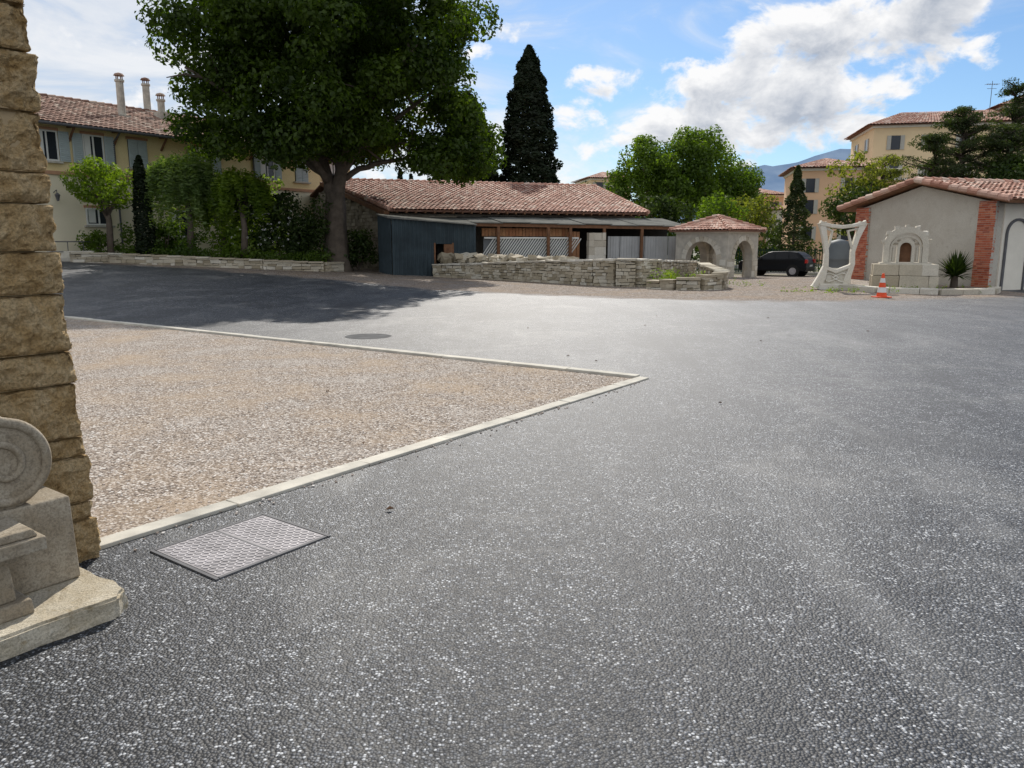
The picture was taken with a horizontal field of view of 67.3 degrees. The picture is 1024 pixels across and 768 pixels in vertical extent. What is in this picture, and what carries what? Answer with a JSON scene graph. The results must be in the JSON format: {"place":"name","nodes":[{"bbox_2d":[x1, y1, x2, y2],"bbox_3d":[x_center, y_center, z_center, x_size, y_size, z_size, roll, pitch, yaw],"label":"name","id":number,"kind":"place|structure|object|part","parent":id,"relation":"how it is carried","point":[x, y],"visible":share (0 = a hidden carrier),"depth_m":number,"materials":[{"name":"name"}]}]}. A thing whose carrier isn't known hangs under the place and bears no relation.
{"place":"outdoors","nodes":[
{"label":"outdoors","id":0,"kind":"place"},
{"bbox_2d":[0,248,1023,767],"bbox_3d":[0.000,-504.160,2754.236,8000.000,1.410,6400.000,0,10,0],"label":"ground","id":1,"kind":"structure","parent":0,"point":[800,544],"depth_m":3.87,"materials":[{"name":"grey asphalt"}]},
{"bbox_2d":[0,48,54,460],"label":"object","id":2,"kind":"object","parent":1,"relation":"on","point":[5,116],"depth_m":3.49,"materials":[{"name":"beige stone"}]},
{"bbox_2d":[0,0,100,562],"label":"rock faced blocks","id":3,"kind":"object","parent":1,"relation":"on","point":[31,325],"visible":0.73,"depth_m":3.58,"materials":[{"name":"stone"}]},
{"bbox_2d":[0,416,128,661],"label":"carved scroll pedestal","id":4,"kind":"object","parent":1,"relation":"on","point":[51,590],"visible":0.98,"depth_m":3.29,"materials":[{"name":"stone"}]},
{"bbox_2d":[47,251,94,261],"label":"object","id":5,"kind":"structure","parent":1,"relation":"on","point":[65,256],"depth_m":34.68,"materials":[{"name":"stone"}]},
{"bbox_2d":[35,72,349,259],"bbox_3d":[-22.327,-11.526,41.586,11.875,10.860,29.858,7,12,33],"label":"farmhouse","id":6,"kind":"object","parent":1,"relation":"on","point":[118,134],"visible":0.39,"depth_m":38.30,"materials":[{"name":"beige paint"}]},
{"bbox_2d":[39,129,334,236],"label":"window frames","id":7,"kind":"structure","parent":6,"relation":"in","point":[86,138],"depth_m":37.03,"materials":[{"name":"white paint"}]},
{"bbox_2d":[42,131,335,235],"bbox_3d":[-18.462,-10.045,39.828,0.060,4.780,26.003,7,12,33],"label":"window glass","id":8,"kind":"structure","parent":6,"relation":"in","point":[51,139],"depth_m":37.15,"materials":[{"name":"grey glass"}]},
{"bbox_2d":[69,252,343,271],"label":"planter wall","id":9,"kind":"structure","parent":1,"relation":"on","point":[175,260],"depth_m":35.33,"materials":[{"name":"stone"}]},
{"bbox_2d":[126,253,317,263],"bbox_3d":[-15.286,-6.434,39.155,12.377,0.520,12.043,-6,12,-30],"label":"garden bed","id":10,"kind":"object","parent":1,"relation":"on","point":[228,256],"visible":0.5,"depth_m":38.60,"materials":[{"name":"soil"}]},
{"bbox_2d":[60,154,133,256],"bbox_3d":[-18.519,-8.059,35.071,3.307,4.601,3.497,0,10,0],"label":"lemon tree","id":11,"kind":"object","parent":10,"relation":"on","point":[102,195],"visible":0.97,"depth_m":34.35,"materials":[{"name":"green plant"}]},
{"bbox_2d":[76,228,123,252],"bbox_3d":[-19.139,-6.423,35.732,2.248,1.569,1.399,0,10,0],"label":"laurel bush","id":12,"kind":"object","parent":10,"relation":"on","point":[98,242],"visible":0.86,"depth_m":35.53,"materials":[{"name":"green plant"}]},
{"bbox_2d":[131,155,156,256],"bbox_3d":[-16.981,-8.155,35.386,1.105,4.678,1.082,0,10,0],"label":"slender cypress","id":13,"kind":"object","parent":10,"relation":"on","point":[138,166],"visible":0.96,"depth_m":35.17,"materials":[{"name":"green plant"}]},
{"bbox_2d":[117,218,210,259],"bbox_3d":[-16.537,-6.864,36.752,4.606,2.094,2.351,0,10,0],"label":"laurel bush","id":14,"kind":"object","parent":10,"relation":"on","point":[160,233],"visible":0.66,"depth_m":36.30,"materials":[{"name":"green plant"}]},
{"bbox_2d":[139,150,236,259],"bbox_3d":[-15.251,-8.331,35.899,3.676,5.049,3.358,7,13,35],"label":"pepper tree","id":15,"kind":"object","parent":10,"relation":"on","point":[178,181],"visible":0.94,"depth_m":35.10,"materials":[{"name":"green plant"}]},
{"bbox_2d":[103,242,331,263],"bbox_3d":[-13.644,-6.081,35.879,10.387,1.111,1.154,0,10,-2],"label":"ivy border","id":16,"kind":"object","parent":10,"relation":"on","point":[235,253],"visible":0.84,"depth_m":35.77,"materials":[{"name":"green plant"}]},
{"bbox_2d":[191,192,252,253],"bbox_3d":[-13.898,-7.777,36.869,3.207,3.816,2.157,0,10,0],"label":"pepper tree","id":17,"kind":"object","parent":10,"relation":"on","point":[210,218],"visible":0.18,"depth_m":36.49,"materials":[{"name":"green plant"}]},
{"bbox_2d":[205,165,278,257],"bbox_3d":[-12.549,-7.925,35.860,3.320,4.467,2.089,-2,11,-12],"label":"pepper tree","id":18,"kind":"object","parent":10,"relation":"on","point":[231,187],"visible":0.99,"depth_m":35.31,"materials":[{"name":"green plant"}]},
{"bbox_2d":[201,220,282,257],"bbox_3d":[-12.862,-6.716,36.764,3.635,2.208,1.906,0,10,0],"label":"laurel bush","id":19,"kind":"object","parent":10,"relation":"on","point":[233,237],"visible":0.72,"depth_m":36.40,"materials":[{"name":"green plant"}]},
{"bbox_2d":[203,172,283,252],"bbox_3d":[-13.555,-8.528,39.294,4.936,4.429,2.312,0,10,0],"label":"tall shrub","id":20,"kind":"object","parent":10,"relation":"on","point":[276,182],"visible":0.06,"depth_m":38.95,"materials":[{"name":"green plant"}]},
{"bbox_2d":[233,190,334,263],"bbox_3d":[-10.895,-7.318,36.637,4.956,3.785,2.492,0,10,0],"label":"oleander bush","id":21,"kind":"object","parent":10,"relation":"on","point":[286,207],"visible":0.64,"depth_m":36.23,"materials":[{"name":"green plant"}]},
{"bbox_2d":[235,211,291,244],"bbox_3d":[-11.541,-7.229,35.758,3.142,1.706,0.500,0,10,0],"label":"oleander blossom","id":22,"kind":"object","parent":21,"relation":"attached to","point":[265,229],"visible":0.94,"depth_m":35.77,"materials":[{"name":"white plant"}]},
{"bbox_2d":[276,213,354,263],"bbox_3d":[-9.559,-6.805,36.889,3.926,2.774,1.988,0,10,0],"label":"oleander bush","id":23,"kind":"object","parent":10,"relation":"on","point":[321,233],"visible":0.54,"depth_m":36.64,"materials":[{"name":"green plant"}]},
{"bbox_2d":[150,513,330,580],"bbox_3d":[-1.455,0.863,4.154,0.600,0.019,0.708,8,13,36],"label":"manhole cover","id":24,"kind":"object","parent":1,"relation":"on","point":[217,554],"visible":1,"depth_m":4.11,"materials":[{"name":"metal"}]},
{"bbox_2d":[134,0,507,271],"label":"broadleaf tree","id":25,"kind":"object","parent":1,"relation":"on","point":[379,55],"visible":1,"depth_m":32.47,"materials":[{"name":"green plant"}]},
{"bbox_2d":[65,318,631,537],"bbox_3d":[-7.462,-0.066,9.189,14.976,0.001,10.100,7,12,33],"label":"gravel parterre","id":26,"kind":"object","parent":1,"relation":"on","point":[142,368],"visible":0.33,"depth_m":7.71,"materials":[{"name":"beige gravel"}]},
{"bbox_2d":[80,358,639,550],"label":"loose gravel","id":27,"kind":"structure","parent":26,"relation":"on","point":[263,499],"depth_m":6.56,"materials":[{"name":"beige gravel"}]},
{"bbox_2d":[64,316,639,377],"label":"stone kerb","id":28,"kind":"structure","parent":1,"relation":"on","point":[563,368],"depth_m":11.37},
{"bbox_2d":[347,228,378,269],"bbox_3d":[-7.639,-6.607,38.006,2.425,2.222,1.767,0,10,0],"label":"laurel bush","id":29,"kind":"object","parent":1,"relation":"on","point":[360,248],"visible":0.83,"depth_m":37.79,"materials":[{"name":"green plant"}]},
{"bbox_2d":[345,334,390,338],"bbox_3d":[-2.500,-0.819,13.372,0.800,0.024,0.800,0,10,0],"label":"round manhole cover","id":30,"kind":"object","parent":1,"relation":"on","point":[366,336],"visible":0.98,"depth_m":13.35,"materials":[{"name":"metal"}]},
{"bbox_2d":[100,376,648,549],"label":"stone kerb","id":31,"kind":"structure","parent":1,"relation":"on","point":[114,539],"depth_m":5.31,"materials":[{"name":"beige stone"}]},
{"bbox_2d":[397,169,402,179],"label":"cypress tree","id":32,"kind":"object","parent":1,"relation":"on","point":[399,176],"visible":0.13,"depth_m":63.78,"materials":[{"name":"green plant"}]},
{"bbox_2d":[376,214,476,275],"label":"corrugated shed","id":33,"kind":"structure","parent":1,"relation":"on","point":[410,249],"depth_m":36.21,"materials":[{"name":"blue metal"}]},
{"bbox_2d":[437,244,443,263],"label":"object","id":34,"kind":"structure","parent":33,"relation":"in","point":[440,247],"depth_m":36.97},
{"bbox_2d":[434,243,453,263],"bbox_3d":[-3.205,-5.883,36.488,0.972,1.600,0.237,-4,11,-20],"label":"door","id":35,"kind":"structure","parent":33,"relation":"in","point":[448,248],"depth_m":36.38,"materials":[{"name":"brown wood"}]},
{"bbox_2d":[427,90,505,181],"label":"tree","id":36,"kind":"object","parent":1,"relation":"on","point":[494,177],"visible":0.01,"depth_m":57.87,"materials":[{"name":"green plant"}]},
{"bbox_2d":[310,178,649,271],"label":"stone shed","id":37,"kind":"structure","parent":1,"relation":"on","point":[367,200],"depth_m":42.47,"materials":[{"name":"tile"}]},
{"bbox_2d":[496,44,563,183],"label":"cypress tree","id":38,"kind":"object","parent":1,"relation":"on","point":[528,125],"visible":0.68,"depth_m":58.09,"materials":[{"name":"green plant"}]},
{"bbox_2d":[430,216,680,271],"bbox_3d":[2.435,-7.185,39.926,13.419,3.120,3.464,-3,11,-15],"label":"workshop lean to","id":39,"kind":"object","parent":1,"relation":"on","point":[613,238],"visible":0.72,"depth_m":39.21,"materials":[{"name":"white paint"}]},
{"bbox_2d":[432,261,696,286],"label":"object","id":40,"kind":"object","parent":1,"relation":"on","point":[579,273],"visible":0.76,"depth_m":30.58,"materials":[{"name":"stone"}]},
{"bbox_2d":[432,258,697,264],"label":"coping stones","id":41,"kind":"object","parent":40,"relation":"on","point":[610,259],"visible":0.93,"depth_m":30.97,"materials":[{"name":"white stone"}]},
{"bbox_2d":[313,315,868,509],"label":"fallen leaves","id":42,"kind":"object","parent":1,"relation":"on","point":[389,507],"visible":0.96,"depth_m":6.97,"materials":[{"name":"brown plant"}]},
{"bbox_2d":[572,172,628,193],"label":"townhouse","id":43,"kind":"structure","parent":1,"relation":"on","point":[598,178],"depth_m":104.66,"materials":[{"name":"paint"}]},
{"bbox_2d":[581,181,629,200],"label":"shade tree","id":44,"kind":"object","parent":1,"relation":"on","point":[607,188],"visible":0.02,"depth_m":61.17,"materials":[{"name":"green plant"}]},
{"bbox_2d":[602,134,696,217],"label":"plane tree","id":45,"kind":"object","parent":1,"relation":"on","point":[639,178],"visible":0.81,"depth_m":66.09,"materials":[{"name":"green plant"}]},
{"bbox_2d":[633,192,698,235],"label":"shade tree","id":46,"kind":"object","parent":1,"relation":"on","point":[666,205],"visible":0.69,"depth_m":53.57,"materials":[{"name":"green plant"}]},
{"bbox_2d":[647,267,705,282],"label":"wall weeds","id":47,"kind":"object","parent":1,"relation":"on","point":[668,272],"depth_m":28.03,"materials":[{"name":"green plant"}]},
{"bbox_2d":[646,262,729,289],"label":"curved stone wall","id":48,"kind":"structure","parent":1,"relation":"on","point":[714,277],"depth_m":26.66,"materials":[{"name":"stone"}]},
{"bbox_2d":[654,124,739,260],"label":"plane tree","id":49,"kind":"object","parent":1,"relation":"on","point":[702,155],"visible":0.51,"depth_m":67.56,"materials":[{"name":"green plant"}]},
{"bbox_2d":[668,214,766,276],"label":"arched pavilion","id":50,"kind":"structure","parent":1,"relation":"on","point":[717,239],"depth_m":38.16,"materials":[{"name":"beige paint"}]},
{"bbox_2d":[694,192,749,221],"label":"mulberry tree","id":51,"kind":"object","parent":1,"relation":"on","point":[720,206],"visible":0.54,"depth_m":55.95,"materials":[{"name":"green plant"}]},
{"bbox_2d":[667,214,781,260],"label":"distant tree line","id":52,"kind":"object","parent":1,"relation":"on","point":[763,244],"visible":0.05,"depth_m":88.62,"materials":[{"name":"green plant"}]},
{"bbox_2d":[695,154,765,219],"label":"plane tree","id":53,"kind":"object","parent":1,"relation":"on","point":[750,180],"visible":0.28,"depth_m":69.88,"materials":[{"name":"green plant"}]},
{"bbox_2d":[667,234,836,269],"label":"hedge","id":54,"kind":"object","parent":1,"relation":"on","point":[774,247],"depth_m":57.12,"materials":[{"name":"green plant"}]},
{"bbox_2d":[726,193,782,232],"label":"olive tree","id":55,"kind":"object","parent":1,"relation":"on","point":[757,210],"visible":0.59,"depth_m":57.48,"materials":[{"name":"green plant"}]},
{"bbox_2d":[736,188,783,256],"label":"townhouse","id":56,"kind":"structure","parent":1,"relation":"on","point":[779,195],"depth_m":98.17,"materials":[{"name":"tile"}]},
{"bbox_2d":[766,204,782,248],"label":"townhouse","id":57,"kind":"structure","parent":1,"relation":"on","point":[779,210],"depth_m":95.64,"materials":[{"name":"paint"}]},
{"bbox_2d":[738,251,815,276],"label":"parked car","id":58,"kind":"object","parent":1,"relation":"on","point":[794,263],"visible":0.67,"depth_m":46.92,"materials":[{"name":"black paint"}]},
{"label":"windows","id":59,"kind":"part","parent":58,"relation":"part of","materials":[{"name":"black glass"}]},
{"bbox_2d":[735,247,822,271],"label":"green fence","id":60,"kind":"object","parent":1,"relation":"on","point":[815,255],"visible":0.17,"depth_m":53.26,"materials":[{"name":"green metal"}]},
{"bbox_2d":[772,165,815,257],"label":"fir tree","id":61,"kind":"object","parent":1,"relation":"on","point":[797,188],"visible":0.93,"depth_m":52.78,"materials":[{"name":"green plant"}]},
{"bbox_2d":[781,170,869,263],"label":"walls","id":62,"kind":"structure","parent":1,"relation":"on","point":[819,196],"depth_m":73.90,"materials":[{"name":"beige paint"}]},
{"bbox_2d":[783,167,867,178],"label":"cornice","id":63,"kind":"structure","parent":62,"relation":"attached to","point":[810,169],"depth_m":73.31,"materials":[{"name":"beige paint"}]},
{"bbox_2d":[779,159,872,176],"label":"roof deck","id":64,"kind":"structure","parent":63,"relation":"on","point":[790,170],"depth_m":73.72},
{"bbox_2d":[778,158,865,175],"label":"roof tiles","id":65,"kind":"object","parent":64,"relation":"on","point":[813,163],"visible":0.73,"depth_m":74.33,"materials":[{"name":"brown tile"}]},
{"bbox_2d":[799,178,856,239],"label":"shutters","id":66,"kind":"object","parent":62,"relation":"attached to","point":[815,207],"visible":0.33,"depth_m":73.89,"materials":[{"name":"grey wood"}]},
{"bbox_2d":[805,178,853,239],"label":"window glass","id":67,"kind":"object","parent":62,"relation":"attached to","point":[810,185],"visible":0.41,"depth_m":73.89,"materials":[{"name":"grey glass"}]},
{"bbox_2d":[810,220,867,289],"bbox_3d":[11.269,-4.424,26.544,1.702,2.399,0.454,2,11,11],"label":"carved frame sculpture","id":68,"kind":"object","parent":1,"relation":"on","point":[827,277],"visible":0.92,"depth_m":26.47,"materials":[{"name":"white stone"}]},
{"bbox_2d":[829,239,849,267],"bbox_3d":[12.100,-4.484,28.560,0.880,1.750,0.880,0,10,0],"label":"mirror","id":69,"kind":"object","parent":68,"relation":"in","point":[839,249],"visible":0.44,"depth_m":28.16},
{"bbox_2d":[818,182,878,240],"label":"hackberry tree","id":70,"kind":"object","parent":1,"relation":"on","point":[837,216],"visible":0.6,"depth_m":41.68,"materials":[{"name":"green plant"}]},
{"bbox_2d":[729,277,990,292],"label":"grass tufts","id":71,"kind":"object","parent":1,"relation":"on","point":[829,290],"visible":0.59,"depth_m":25.33,"materials":[{"name":"green plant"}]},
{"bbox_2d":[824,150,903,214],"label":"hackberry tree","id":72,"kind":"object","parent":1,"relation":"on","point":[874,175],"visible":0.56,"depth_m":43.06,"materials":[{"name":"green plant"}]},
{"bbox_2d":[836,153,915,237],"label":"tree","id":73,"kind":"object","parent":1,"relation":"on","point":[895,171],"visible":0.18,"depth_m":43.98,"materials":[{"name":"green plant"}]},
{"bbox_2d":[871,273,891,297],"bbox_3d":[11.000,-2.930,22.846,0.400,0.715,0.400,-3,11,-17],"label":"traffic cone","id":74,"kind":"object","parent":1,"relation":"on","point":[881,292],"visible":1,"depth_m":22.77,"materials":[{"name":"orange plastic"}]},
{"bbox_2d":[838,279,1000,294],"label":"planter kerb","id":75,"kind":"structure","parent":1,"relation":"on","point":[862,285],"depth_m":24.46,"materials":[{"name":"white stone"}]},
{"bbox_2d":[869,224,938,288],"bbox_3d":[13.248,-4.307,25.948,2.000,2.110,1.237,4,11,21],"label":"gothic stone fountain","id":76,"kind":"object","parent":75,"relation":"on","point":[905,270],"visible":0.91,"depth_m":25.66,"materials":[{"name":"stone"}]},
{"bbox_2d":[938,249,977,287],"bbox_3d":[14.981,-3.917,26.036,1.948,1.404,1.837,-4,11,-20],"label":"yucca plant","id":77,"kind":"object","parent":75,"relation":"on","point":[955,267],"visible":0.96,"depth_m":25.89,"materials":[{"name":"green plant"}]},
{"bbox_2d":[836,176,1023,289],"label":"tiled outbuilding","id":78,"kind":"structure","parent":1,"relation":"on","point":[981,221],"depth_m":27.62,"materials":[{"name":"beige paint"}]},
{"bbox_2d":[1002,231,1023,289],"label":"door panel","id":79,"kind":"structure","parent":78,"relation":"in","point":[1014,262],"depth_m":26.39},
{"bbox_2d":[894,131,970,181],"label":"pine tree","id":80,"kind":"object","parent":1,"relation":"on","point":[936,142],"visible":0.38,"depth_m":40.51,"materials":[{"name":"green plant"}]},
{"bbox_2d":[850,124,1023,185],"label":"walls","id":81,"kind":"structure","parent":1,"relation":"on","point":[877,137],"depth_m":73.44,"materials":[{"name":"beige paint"}]},
{"bbox_2d":[884,168,926,180],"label":"balconies","id":82,"kind":"structure","parent":81,"relation":"attached to","point":[904,173],"depth_m":72.90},
{"bbox_2d":[854,133,992,177],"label":"shutters","id":83,"kind":"object","parent":81,"relation":"attached to","point":[902,143],"visible":0.12,"depth_m":73.40,"materials":[{"name":"grey wood"}]},
{"bbox_2d":[855,135,991,176],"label":"window glass","id":84,"kind":"object","parent":81,"relation":"attached to","point":[895,142],"visible":0.12,"depth_m":73.38,"materials":[{"name":"grey glass"}]},
{"bbox_2d":[846,112,1011,139],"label":"roof deck","id":85,"kind":"structure","parent":81,"relation":"on","point":[871,125],"depth_m":73.21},
{"bbox_2d":[844,109,1010,139],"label":"roof tiles","id":86,"kind":"object","parent":85,"relation":"on","point":[893,118],"visible":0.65,"depth_m":74.28,"materials":[{"name":"brown tile"}]},
{"bbox_2d":[985,81,997,110],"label":"tv antenna","id":87,"kind":"object","parent":85,"relation":"attached to","point":[991,91],"visible":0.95,"depth_m":74.09,"materials":[{"name":"metal"}]},
{"bbox_2d":[850,122,1011,141],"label":"cornice","id":88,"kind":"structure","parent":81,"relation":"attached to","point":[887,126],"depth_m":72.98,"materials":[{"name":"beige paint"}]},
{"bbox_2d":[921,105,1006,178],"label":"pine tree","id":89,"kind":"object","parent":1,"relation":"on","point":[957,123],"visible":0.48,"depth_m":40.84,"materials":[{"name":"green plant"}]},
{"bbox_2d":[953,77,1023,177],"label":"pine tree","id":90,"kind":"object","parent":1,"relation":"on","point":[1014,112],"visible":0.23,"depth_m":41.59,"materials":[{"name":"green plant"}]},
{"bbox_2d":[962,123,1023,178],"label":"pine tree","id":91,"kind":"object","parent":1,"relation":"on","point":[1009,140],"visible":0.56,"depth_m":39.62,"materials":[{"name":"green plant"}]},
{"bbox_2d":[971,148,1023,179],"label":"holm oak tree","id":92,"kind":"object","parent":1,"relation":"on","point":[1016,165],"visible":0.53,"depth_m":38.37,"materials":[{"name":"green plant"}]},
{"bbox_3d":[2.100,-5.167,33.111,11.400,0.310,9.000,0,10,0],"label":"terrace fill","id":93,"kind":"object","parent":1,"relation":"on","visible":0},
{"bbox_2d":[437,252,578,263],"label":"rubble stones","id":94,"kind":"object","parent":93,"relation":"on","point":[451,257],"visible":0.68,"depth_m":34.87,"materials":[{"name":"stone"}]},
{"bbox_2d":[23,0,1023,200],"label":"sky","id":95,"kind":"structure","parent":0,"point":[784,81],"materials":[{"name":"blue"}]},
{"bbox_2d":[654,149,850,222],"bbox_3d":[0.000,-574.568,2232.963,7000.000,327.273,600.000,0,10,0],"label":"hills","id":96,"kind":"structure","parent":0,"point":[773,181],"depth_m":2455.85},
{"bbox_2d":[986,97,1020,109],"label":"roof tiles","id":97,"kind":"object","parent":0,"point":[999,104],"visible":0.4,"depth_m":74.74,"materials":[{"name":"brown tile"}]}
]}

